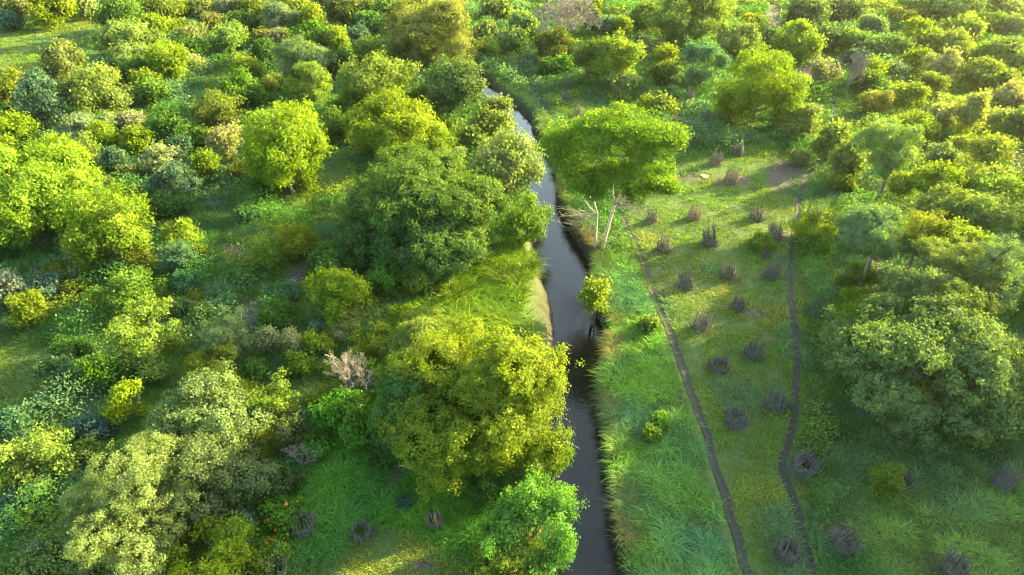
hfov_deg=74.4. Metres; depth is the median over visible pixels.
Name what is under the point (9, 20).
blue green shrub
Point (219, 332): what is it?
feathery tree
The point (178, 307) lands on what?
shrub
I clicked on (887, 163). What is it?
feathery tree
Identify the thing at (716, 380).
meadow grass
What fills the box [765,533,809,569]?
stick tree guard
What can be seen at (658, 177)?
umbrella tree
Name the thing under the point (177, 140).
blue green shrub
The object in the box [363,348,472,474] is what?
leafy tree
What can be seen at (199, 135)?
shrub
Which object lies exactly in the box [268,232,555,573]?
reed grass
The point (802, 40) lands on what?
leafy tree
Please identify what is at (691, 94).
stick tree guard
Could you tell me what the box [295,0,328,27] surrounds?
acacia tree
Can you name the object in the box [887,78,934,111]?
acacia tree
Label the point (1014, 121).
dense shrub
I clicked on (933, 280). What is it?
feathery tree
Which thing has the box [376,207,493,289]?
leafy tree
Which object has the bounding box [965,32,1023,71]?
tree
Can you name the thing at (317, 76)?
feathery tree
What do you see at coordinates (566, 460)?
shrub
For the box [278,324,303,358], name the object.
pale shrub
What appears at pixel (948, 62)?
tree
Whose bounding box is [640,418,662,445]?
creeper shrub
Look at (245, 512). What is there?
blue green shrub
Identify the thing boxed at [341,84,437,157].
leafy tree
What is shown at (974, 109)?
pale shrub
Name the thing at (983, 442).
shrub
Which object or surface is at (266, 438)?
shrub
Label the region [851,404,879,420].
stick tree guard
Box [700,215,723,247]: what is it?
stick tree guard
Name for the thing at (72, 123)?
feathery tree
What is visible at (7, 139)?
shrub
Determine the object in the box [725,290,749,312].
stick tree guard
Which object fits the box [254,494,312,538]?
creeper shrub
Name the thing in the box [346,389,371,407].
shrub
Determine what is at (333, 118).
dense shrub
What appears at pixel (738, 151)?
stick tree guard
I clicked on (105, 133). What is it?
shrub
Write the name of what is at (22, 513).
shrub
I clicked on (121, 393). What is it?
shrub
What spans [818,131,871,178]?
broadleaf tree
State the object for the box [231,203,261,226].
blue green shrub
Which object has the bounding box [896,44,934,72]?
acacia tree
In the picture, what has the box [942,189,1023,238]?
acacia tree
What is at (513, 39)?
broadleaf tree
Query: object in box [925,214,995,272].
acacia tree
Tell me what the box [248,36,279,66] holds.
dense shrub
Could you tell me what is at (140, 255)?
shrub
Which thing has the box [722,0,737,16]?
leafy tree
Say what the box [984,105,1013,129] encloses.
pale shrub
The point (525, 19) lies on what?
broadleaf tree
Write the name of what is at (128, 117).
pale shrub
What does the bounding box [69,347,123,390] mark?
shrub
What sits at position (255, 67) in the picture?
leafy tree
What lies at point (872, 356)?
tree
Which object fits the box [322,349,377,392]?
dead tree
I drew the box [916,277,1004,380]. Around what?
olive tree
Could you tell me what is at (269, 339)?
pale shrub
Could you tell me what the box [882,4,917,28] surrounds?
olive tree
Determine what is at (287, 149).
leafy tree
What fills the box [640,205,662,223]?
stick tree guard
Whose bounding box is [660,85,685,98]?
shrub
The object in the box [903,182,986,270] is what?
tree
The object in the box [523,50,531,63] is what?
stick tree guard
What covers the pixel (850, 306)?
acacia tree
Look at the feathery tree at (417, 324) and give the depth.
38.27 m
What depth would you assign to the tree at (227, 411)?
33.14 m
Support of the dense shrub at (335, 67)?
on the ground at (782, 170)
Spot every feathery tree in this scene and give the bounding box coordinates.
[50,106,117,143]
[52,430,203,574]
[102,45,148,68]
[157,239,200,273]
[196,303,258,362]
[259,0,300,31]
[267,33,341,78]
[282,60,332,105]
[379,305,469,377]
[433,144,468,163]
[570,0,590,12]
[680,35,731,85]
[832,200,929,288]
[848,116,928,205]
[857,13,890,33]
[883,265,950,325]
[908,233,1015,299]
[961,232,1023,338]
[998,12,1023,35]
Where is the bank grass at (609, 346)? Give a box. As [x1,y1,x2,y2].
[535,123,649,563]
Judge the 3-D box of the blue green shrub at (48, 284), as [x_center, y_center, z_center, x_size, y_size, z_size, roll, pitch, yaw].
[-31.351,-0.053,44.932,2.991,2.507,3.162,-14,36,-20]
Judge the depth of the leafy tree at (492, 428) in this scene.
30.33 m
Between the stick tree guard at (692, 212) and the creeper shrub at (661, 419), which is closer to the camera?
the creeper shrub at (661, 419)
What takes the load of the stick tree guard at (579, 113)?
on the ground at (782, 170)
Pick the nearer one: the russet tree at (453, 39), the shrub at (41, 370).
the shrub at (41, 370)
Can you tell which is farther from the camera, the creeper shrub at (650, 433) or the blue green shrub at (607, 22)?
the blue green shrub at (607, 22)
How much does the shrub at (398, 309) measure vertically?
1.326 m
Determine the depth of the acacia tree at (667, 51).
85.72 m
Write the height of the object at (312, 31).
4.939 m
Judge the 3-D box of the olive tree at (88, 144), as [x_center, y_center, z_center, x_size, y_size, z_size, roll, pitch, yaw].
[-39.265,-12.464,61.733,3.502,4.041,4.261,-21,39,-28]
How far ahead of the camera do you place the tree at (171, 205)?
54.59 m
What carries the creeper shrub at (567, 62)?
on the ground at (782, 170)
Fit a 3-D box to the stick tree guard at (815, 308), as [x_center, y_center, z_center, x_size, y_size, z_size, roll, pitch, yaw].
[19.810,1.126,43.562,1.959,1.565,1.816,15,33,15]
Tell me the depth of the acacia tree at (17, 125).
66.02 m
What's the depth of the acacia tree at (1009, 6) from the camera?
107.90 m
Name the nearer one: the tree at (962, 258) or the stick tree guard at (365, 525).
the stick tree guard at (365, 525)
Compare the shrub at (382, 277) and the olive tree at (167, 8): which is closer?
the shrub at (382, 277)
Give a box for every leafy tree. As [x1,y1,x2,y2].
[0,130,112,250]
[54,178,163,277]
[138,11,173,36]
[141,37,194,80]
[222,50,270,78]
[235,95,337,195]
[300,262,376,327]
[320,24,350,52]
[327,134,514,246]
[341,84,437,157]
[356,311,583,498]
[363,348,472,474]
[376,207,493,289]
[408,115,459,150]
[473,465,586,574]
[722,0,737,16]
[768,16,831,64]
[922,26,980,60]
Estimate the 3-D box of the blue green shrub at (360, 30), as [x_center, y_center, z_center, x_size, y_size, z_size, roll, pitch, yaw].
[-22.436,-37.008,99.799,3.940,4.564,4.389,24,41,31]
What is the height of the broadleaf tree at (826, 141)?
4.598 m
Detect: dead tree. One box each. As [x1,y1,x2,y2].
[281,442,319,469]
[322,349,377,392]
[531,0,603,47]
[825,49,872,90]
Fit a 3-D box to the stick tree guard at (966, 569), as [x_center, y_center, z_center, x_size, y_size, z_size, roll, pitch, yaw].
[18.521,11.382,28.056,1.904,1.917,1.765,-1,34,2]
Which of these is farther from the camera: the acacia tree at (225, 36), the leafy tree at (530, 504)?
the acacia tree at (225, 36)
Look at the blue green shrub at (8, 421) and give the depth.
33.91 m
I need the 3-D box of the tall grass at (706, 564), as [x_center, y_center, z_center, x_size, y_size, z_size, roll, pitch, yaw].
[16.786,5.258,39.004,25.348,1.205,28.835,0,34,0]
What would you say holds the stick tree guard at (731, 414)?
on the ground at (782, 170)
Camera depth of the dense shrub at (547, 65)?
86.64 m
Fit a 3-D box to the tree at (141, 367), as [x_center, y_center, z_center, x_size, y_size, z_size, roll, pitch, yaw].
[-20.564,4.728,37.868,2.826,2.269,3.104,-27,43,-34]
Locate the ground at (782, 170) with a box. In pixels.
[0,0,1023,574]
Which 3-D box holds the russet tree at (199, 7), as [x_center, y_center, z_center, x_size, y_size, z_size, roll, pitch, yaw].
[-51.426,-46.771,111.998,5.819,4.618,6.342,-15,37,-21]
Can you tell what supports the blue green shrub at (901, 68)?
on the ground at (782, 170)
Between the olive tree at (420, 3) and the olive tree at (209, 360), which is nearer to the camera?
the olive tree at (209, 360)
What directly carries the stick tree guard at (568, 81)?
on the ground at (782, 170)
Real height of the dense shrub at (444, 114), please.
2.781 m
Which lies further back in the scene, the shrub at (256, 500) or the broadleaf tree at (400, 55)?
the broadleaf tree at (400, 55)
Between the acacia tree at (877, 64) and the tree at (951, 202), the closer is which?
the tree at (951, 202)
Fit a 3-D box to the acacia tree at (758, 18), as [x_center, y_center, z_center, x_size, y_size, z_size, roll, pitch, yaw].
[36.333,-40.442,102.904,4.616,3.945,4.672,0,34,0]
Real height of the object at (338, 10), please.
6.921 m
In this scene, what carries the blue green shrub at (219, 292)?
on the ground at (782, 170)
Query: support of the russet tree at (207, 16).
on the ground at (782, 170)
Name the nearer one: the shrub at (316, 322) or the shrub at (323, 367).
the shrub at (323, 367)
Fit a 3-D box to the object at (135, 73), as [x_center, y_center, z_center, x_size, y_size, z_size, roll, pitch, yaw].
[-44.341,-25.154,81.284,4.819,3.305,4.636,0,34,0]
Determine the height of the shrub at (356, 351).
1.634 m
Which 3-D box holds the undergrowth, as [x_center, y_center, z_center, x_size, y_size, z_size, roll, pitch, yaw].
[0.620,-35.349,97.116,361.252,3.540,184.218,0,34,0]
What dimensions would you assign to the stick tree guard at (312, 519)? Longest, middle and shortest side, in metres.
1.932 x 1.814 x 1.642 m
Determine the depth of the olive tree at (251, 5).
111.84 m
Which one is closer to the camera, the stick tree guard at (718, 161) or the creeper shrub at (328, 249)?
the creeper shrub at (328, 249)
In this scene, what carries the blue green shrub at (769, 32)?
on the ground at (782, 170)
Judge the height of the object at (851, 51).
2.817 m
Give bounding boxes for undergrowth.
[0,0,1023,574]
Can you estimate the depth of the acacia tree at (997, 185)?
46.26 m
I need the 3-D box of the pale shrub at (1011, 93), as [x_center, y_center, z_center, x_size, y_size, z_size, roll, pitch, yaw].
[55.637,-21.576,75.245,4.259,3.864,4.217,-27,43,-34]
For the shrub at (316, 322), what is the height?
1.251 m
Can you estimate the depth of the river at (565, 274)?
41.30 m
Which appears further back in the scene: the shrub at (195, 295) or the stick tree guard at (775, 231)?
the stick tree guard at (775, 231)
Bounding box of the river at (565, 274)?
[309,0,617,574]
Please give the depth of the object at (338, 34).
93.32 m
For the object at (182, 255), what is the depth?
46.77 m
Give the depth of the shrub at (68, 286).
45.40 m
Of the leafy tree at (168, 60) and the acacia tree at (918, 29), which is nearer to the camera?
the leafy tree at (168, 60)
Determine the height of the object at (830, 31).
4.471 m
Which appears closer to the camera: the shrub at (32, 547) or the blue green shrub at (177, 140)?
the shrub at (32, 547)
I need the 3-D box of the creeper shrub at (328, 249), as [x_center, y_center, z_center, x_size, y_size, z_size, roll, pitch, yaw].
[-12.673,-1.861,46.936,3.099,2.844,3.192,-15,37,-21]
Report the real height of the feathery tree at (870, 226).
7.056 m
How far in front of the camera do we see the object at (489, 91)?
84.16 m
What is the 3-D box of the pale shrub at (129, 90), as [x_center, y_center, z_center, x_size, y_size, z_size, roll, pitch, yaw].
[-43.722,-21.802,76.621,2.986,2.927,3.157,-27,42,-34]
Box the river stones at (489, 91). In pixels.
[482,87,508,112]
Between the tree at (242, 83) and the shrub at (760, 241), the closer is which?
the shrub at (760, 241)
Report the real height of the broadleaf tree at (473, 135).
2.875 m
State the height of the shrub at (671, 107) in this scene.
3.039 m
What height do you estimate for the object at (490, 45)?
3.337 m
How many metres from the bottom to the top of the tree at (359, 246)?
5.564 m
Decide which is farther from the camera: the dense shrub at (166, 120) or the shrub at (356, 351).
the dense shrub at (166, 120)
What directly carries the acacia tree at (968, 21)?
on the ground at (782, 170)
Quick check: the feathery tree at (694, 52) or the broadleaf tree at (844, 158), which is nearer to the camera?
the broadleaf tree at (844, 158)
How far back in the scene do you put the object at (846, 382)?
37.26 m
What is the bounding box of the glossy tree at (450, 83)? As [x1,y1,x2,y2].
[417,51,489,116]
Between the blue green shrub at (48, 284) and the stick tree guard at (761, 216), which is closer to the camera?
the blue green shrub at (48, 284)
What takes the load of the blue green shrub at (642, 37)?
on the ground at (782, 170)
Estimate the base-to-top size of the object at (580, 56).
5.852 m
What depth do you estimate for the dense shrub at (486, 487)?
30.95 m
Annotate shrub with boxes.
[0,9,28,31]
[0,132,20,153]
[0,263,32,308]
[0,404,31,443]
[0,481,40,519]
[1,288,55,332]
[9,499,59,530]
[11,532,69,574]
[13,271,62,301]
[25,350,84,392]
[44,334,95,361]
[55,230,79,249]
[58,275,92,296]
[60,246,124,280]
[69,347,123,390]
[69,411,122,441]
[69,434,108,466]
[74,0,100,18]
[82,117,123,154]
[95,375,152,424]
[96,435,136,466]
[97,144,129,172]
[112,161,143,179]
[114,109,145,130]
[115,82,141,106]
[120,122,159,153]
[121,243,159,271]
[146,99,191,143]
[161,290,197,319]
[165,132,193,153]
[167,268,203,293]
[181,146,223,181]
[182,51,207,72]
[185,286,205,307]
[188,299,219,325]
[189,123,215,147]
[190,243,212,265]
[203,118,245,163]
[206,279,240,306]
[213,0,235,16]
[218,505,260,543]
[223,157,251,181]
[223,260,256,288]
[229,419,274,458]
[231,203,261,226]
[232,377,263,405]
[235,354,269,382]
[236,367,304,421]
[236,487,271,507]
[240,174,286,201]
[245,234,278,272]
[247,26,267,43]
[247,533,293,574]
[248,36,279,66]
[254,295,299,333]
[254,324,280,353]
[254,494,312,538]
[258,460,310,502]
[260,25,290,45]
[271,277,302,301]
[273,410,312,457]
[277,349,317,378]
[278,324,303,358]
[291,428,336,463]
[295,405,317,423]
[297,323,329,357]
[301,313,329,332]
[301,384,331,409]
[303,238,346,274]
[303,385,384,452]
[313,357,341,379]
[314,332,338,357]
[317,120,339,149]
[322,104,355,145]
[326,45,358,76]
[328,317,363,344]
[342,346,381,374]
[346,21,372,40]
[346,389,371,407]
[357,429,396,471]
[363,261,402,295]
[365,353,391,389]
[382,302,413,324]
[394,492,417,512]
[396,260,439,294]
[425,104,461,130]
[464,465,511,510]
[534,439,575,486]
[535,56,563,75]
[551,51,576,74]
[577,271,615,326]
[590,0,604,11]
[595,12,619,35]
[611,13,640,36]
[630,31,653,59]
[634,90,654,114]
[635,313,662,333]
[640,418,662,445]
[648,90,682,117]
[648,409,674,431]
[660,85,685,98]
[746,229,780,253]
[758,25,784,49]
[787,147,814,166]
[793,228,834,258]
[805,53,845,88]
[826,170,859,192]
[865,460,907,503]
[884,170,914,205]
[885,56,913,82]
[922,136,962,194]
[923,100,961,129]
[943,122,976,140]
[952,88,993,131]
[952,422,998,452]
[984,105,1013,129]
[990,76,1023,109]
[999,104,1023,137]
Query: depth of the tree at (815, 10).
104.35 m
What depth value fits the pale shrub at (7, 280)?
43.99 m
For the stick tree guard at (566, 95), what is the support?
on the ground at (782, 170)
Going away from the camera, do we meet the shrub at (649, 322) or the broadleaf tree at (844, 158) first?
the shrub at (649, 322)
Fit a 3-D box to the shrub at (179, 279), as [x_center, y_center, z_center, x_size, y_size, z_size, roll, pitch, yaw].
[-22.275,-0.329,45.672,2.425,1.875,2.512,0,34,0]
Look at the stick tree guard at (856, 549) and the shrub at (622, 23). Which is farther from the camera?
the shrub at (622, 23)
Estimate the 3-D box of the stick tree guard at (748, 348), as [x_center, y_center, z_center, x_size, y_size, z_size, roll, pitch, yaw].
[14.400,3.612,40.110,2.002,1.352,1.683,-8,39,-13]
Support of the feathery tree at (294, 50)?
on the ground at (782, 170)
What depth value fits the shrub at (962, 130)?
67.41 m
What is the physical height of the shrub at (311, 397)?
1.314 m
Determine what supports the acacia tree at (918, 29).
on the ground at (782, 170)
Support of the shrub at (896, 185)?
on the ground at (782, 170)
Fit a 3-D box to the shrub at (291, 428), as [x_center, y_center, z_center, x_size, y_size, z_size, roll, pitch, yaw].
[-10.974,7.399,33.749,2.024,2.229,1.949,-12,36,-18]
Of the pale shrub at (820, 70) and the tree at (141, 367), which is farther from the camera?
the pale shrub at (820, 70)
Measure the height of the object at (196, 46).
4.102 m
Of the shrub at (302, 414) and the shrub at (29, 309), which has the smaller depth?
the shrub at (302, 414)
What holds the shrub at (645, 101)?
on the ground at (782, 170)
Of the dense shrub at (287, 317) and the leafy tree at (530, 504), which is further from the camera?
the dense shrub at (287, 317)
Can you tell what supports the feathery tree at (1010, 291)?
on the ground at (782, 170)
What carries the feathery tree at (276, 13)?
on the ground at (782, 170)
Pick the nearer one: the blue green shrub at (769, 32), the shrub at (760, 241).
the shrub at (760, 241)
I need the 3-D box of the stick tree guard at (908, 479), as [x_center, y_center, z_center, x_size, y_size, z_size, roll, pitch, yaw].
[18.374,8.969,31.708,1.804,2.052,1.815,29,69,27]
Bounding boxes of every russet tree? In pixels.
[0,0,31,23]
[172,20,213,44]
[185,0,220,19]
[198,11,224,31]
[378,0,484,71]
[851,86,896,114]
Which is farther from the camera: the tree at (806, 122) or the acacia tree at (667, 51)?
the acacia tree at (667, 51)
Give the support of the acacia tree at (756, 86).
on the ground at (782, 170)
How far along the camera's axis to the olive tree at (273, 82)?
78.07 m
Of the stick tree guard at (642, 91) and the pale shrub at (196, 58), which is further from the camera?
the pale shrub at (196, 58)
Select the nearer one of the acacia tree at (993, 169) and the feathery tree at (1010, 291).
the feathery tree at (1010, 291)
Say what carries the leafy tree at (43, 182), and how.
on the ground at (782, 170)
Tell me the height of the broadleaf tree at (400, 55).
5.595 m
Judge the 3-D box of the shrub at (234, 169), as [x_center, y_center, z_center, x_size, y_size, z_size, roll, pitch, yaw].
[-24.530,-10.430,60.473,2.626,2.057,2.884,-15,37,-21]
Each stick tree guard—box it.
[262,545,293,574]
[290,507,319,545]
[343,517,378,548]
[422,501,445,538]
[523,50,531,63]
[561,87,573,101]
[563,71,573,86]
[571,99,585,116]
[637,83,647,95]
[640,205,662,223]
[652,233,674,254]
[666,111,683,122]
[670,72,678,86]
[674,261,699,289]
[682,86,695,99]
[686,202,708,221]
[687,123,698,143]
[688,306,714,332]
[696,106,711,122]
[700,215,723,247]
[701,352,734,376]
[706,145,727,166]
[715,259,739,281]
[719,163,741,183]
[723,403,755,430]
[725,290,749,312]
[732,136,746,156]
[737,336,768,364]
[748,202,770,221]
[759,247,772,260]
[759,255,785,279]
[760,381,793,416]
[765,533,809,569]
[767,216,784,240]
[785,444,826,485]
[801,293,831,319]
[802,202,823,215]
[825,526,868,559]
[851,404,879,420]
[899,465,919,496]
[926,541,978,574]
[986,459,1023,493]
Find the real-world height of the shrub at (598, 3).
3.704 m
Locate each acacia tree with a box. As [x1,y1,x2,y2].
[0,111,43,147]
[0,422,95,503]
[22,0,81,29]
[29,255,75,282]
[52,60,134,113]
[100,290,192,361]
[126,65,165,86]
[142,511,271,574]
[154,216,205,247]
[164,16,189,33]
[170,0,192,18]
[203,16,255,54]
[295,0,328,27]
[346,320,394,362]
[459,521,550,574]
[583,28,650,84]
[650,40,679,64]
[708,38,813,125]
[712,17,765,55]
[737,8,765,34]
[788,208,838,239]
[826,284,908,324]
[859,55,895,75]
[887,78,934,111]
[888,0,935,18]
[888,108,943,143]
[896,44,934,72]
[900,15,947,48]
[900,159,973,229]
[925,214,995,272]
[932,11,991,44]
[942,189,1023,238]
[948,124,1022,171]
[951,157,1010,193]
[959,170,1023,229]
[978,0,1023,17]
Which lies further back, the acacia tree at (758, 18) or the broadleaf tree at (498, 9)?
the broadleaf tree at (498, 9)
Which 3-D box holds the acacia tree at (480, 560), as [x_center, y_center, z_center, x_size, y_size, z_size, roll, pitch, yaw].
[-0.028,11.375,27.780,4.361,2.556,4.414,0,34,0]
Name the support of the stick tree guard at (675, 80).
on the ground at (782, 170)
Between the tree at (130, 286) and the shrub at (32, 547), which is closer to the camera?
the shrub at (32, 547)
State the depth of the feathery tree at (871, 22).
102.25 m
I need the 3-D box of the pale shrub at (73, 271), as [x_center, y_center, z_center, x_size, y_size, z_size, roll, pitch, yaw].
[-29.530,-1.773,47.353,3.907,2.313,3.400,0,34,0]
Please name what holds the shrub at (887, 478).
on the ground at (782, 170)
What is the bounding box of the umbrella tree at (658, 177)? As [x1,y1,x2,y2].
[533,100,694,247]
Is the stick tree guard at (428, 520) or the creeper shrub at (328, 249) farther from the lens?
the creeper shrub at (328, 249)
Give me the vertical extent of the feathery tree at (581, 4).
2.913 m
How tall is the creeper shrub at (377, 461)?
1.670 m
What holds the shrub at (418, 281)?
on the ground at (782, 170)
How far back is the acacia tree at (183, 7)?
109.70 m
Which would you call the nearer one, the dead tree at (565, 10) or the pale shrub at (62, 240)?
the pale shrub at (62, 240)
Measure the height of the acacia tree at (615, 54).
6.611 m
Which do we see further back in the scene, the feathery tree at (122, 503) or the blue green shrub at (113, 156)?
the blue green shrub at (113, 156)
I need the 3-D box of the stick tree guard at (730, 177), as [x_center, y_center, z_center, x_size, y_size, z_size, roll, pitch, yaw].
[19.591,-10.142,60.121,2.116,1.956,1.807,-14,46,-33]
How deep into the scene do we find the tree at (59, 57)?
79.91 m
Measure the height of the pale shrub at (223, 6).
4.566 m
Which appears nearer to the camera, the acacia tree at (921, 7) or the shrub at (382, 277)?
the shrub at (382, 277)
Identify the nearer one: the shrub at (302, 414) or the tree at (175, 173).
the shrub at (302, 414)
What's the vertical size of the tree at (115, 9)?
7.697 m
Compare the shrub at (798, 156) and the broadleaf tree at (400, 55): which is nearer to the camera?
the shrub at (798, 156)
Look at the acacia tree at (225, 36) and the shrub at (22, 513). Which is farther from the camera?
the acacia tree at (225, 36)
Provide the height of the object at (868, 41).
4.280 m
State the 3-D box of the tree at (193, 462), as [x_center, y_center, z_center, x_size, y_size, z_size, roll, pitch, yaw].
[-13.270,8.223,30.577,4.722,4.409,4.882,-27,43,-34]
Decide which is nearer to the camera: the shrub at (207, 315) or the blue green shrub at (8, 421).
the blue green shrub at (8, 421)
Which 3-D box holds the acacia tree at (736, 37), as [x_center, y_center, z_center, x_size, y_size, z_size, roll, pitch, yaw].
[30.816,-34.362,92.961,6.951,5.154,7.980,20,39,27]
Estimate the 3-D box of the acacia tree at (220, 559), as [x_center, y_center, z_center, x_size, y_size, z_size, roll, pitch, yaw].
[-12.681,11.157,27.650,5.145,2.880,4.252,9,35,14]
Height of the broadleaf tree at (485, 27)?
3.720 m
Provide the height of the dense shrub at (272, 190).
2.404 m
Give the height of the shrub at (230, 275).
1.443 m
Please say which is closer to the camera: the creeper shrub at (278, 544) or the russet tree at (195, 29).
the creeper shrub at (278, 544)
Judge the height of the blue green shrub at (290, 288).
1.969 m
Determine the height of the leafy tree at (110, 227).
6.258 m
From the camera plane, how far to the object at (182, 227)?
49.85 m
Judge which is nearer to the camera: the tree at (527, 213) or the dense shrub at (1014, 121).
the tree at (527, 213)
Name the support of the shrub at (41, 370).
on the ground at (782, 170)
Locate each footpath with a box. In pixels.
[498,27,752,574]
[771,3,835,574]
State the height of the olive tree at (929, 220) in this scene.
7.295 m
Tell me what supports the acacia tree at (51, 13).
on the ground at (782, 170)
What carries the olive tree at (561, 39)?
on the ground at (782, 170)
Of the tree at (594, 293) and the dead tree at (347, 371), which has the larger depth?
the tree at (594, 293)
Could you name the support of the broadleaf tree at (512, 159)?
on the ground at (782, 170)
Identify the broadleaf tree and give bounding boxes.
[378,26,424,68]
[456,120,492,153]
[460,92,518,136]
[462,117,547,195]
[467,16,502,41]
[474,0,515,19]
[494,24,530,54]
[505,5,539,36]
[600,68,643,94]
[803,117,857,164]
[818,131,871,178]
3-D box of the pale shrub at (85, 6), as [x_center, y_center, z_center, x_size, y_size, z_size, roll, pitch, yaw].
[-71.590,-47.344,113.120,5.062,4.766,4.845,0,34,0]
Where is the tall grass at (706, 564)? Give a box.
[586,245,1023,574]
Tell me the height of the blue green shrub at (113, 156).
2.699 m
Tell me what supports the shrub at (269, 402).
on the ground at (782, 170)
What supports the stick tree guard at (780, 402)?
on the ground at (782, 170)
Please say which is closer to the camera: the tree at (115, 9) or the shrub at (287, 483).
the shrub at (287, 483)
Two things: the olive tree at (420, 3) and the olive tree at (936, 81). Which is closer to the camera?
the olive tree at (936, 81)
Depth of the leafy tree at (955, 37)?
91.11 m
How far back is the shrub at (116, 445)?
32.77 m
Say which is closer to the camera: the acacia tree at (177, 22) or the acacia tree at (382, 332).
the acacia tree at (382, 332)
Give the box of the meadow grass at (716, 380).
[0,16,832,574]
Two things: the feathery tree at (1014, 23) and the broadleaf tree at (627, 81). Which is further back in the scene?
the feathery tree at (1014, 23)
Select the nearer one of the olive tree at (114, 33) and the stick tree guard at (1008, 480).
the stick tree guard at (1008, 480)
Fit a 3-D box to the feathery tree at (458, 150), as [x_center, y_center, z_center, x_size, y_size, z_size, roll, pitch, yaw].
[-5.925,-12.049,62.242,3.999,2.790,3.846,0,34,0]
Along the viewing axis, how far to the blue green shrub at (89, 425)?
34.46 m
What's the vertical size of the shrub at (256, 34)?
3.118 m
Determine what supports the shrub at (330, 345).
on the ground at (782, 170)
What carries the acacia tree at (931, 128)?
on the ground at (782, 170)
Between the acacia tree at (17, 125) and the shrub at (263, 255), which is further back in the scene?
the acacia tree at (17, 125)
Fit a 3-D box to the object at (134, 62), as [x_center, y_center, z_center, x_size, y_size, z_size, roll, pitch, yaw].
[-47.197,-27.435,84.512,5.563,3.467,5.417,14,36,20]
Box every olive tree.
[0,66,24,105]
[75,130,102,169]
[80,15,174,54]
[138,0,182,18]
[177,340,250,393]
[185,87,245,128]
[230,0,265,13]
[257,71,287,96]
[274,221,325,264]
[386,0,437,21]
[528,24,577,58]
[582,6,602,30]
[639,0,738,42]
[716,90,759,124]
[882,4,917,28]
[892,206,950,296]
[915,68,954,97]
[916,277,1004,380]
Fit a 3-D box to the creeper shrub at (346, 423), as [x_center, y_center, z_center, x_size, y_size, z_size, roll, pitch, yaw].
[-8.328,6.356,35.053,4.224,2.741,4.477,16,37,23]
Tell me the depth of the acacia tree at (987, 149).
51.30 m
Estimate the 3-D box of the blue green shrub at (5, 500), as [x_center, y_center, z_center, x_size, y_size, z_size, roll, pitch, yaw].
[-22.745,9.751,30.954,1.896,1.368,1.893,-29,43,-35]
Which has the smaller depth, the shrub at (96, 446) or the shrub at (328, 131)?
the shrub at (96, 446)
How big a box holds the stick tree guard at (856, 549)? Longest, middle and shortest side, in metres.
1.767 x 1.737 x 1.514 m
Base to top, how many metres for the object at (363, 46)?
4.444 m
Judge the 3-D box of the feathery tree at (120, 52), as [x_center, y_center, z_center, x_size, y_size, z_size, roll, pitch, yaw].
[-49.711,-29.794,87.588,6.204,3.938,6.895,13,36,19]

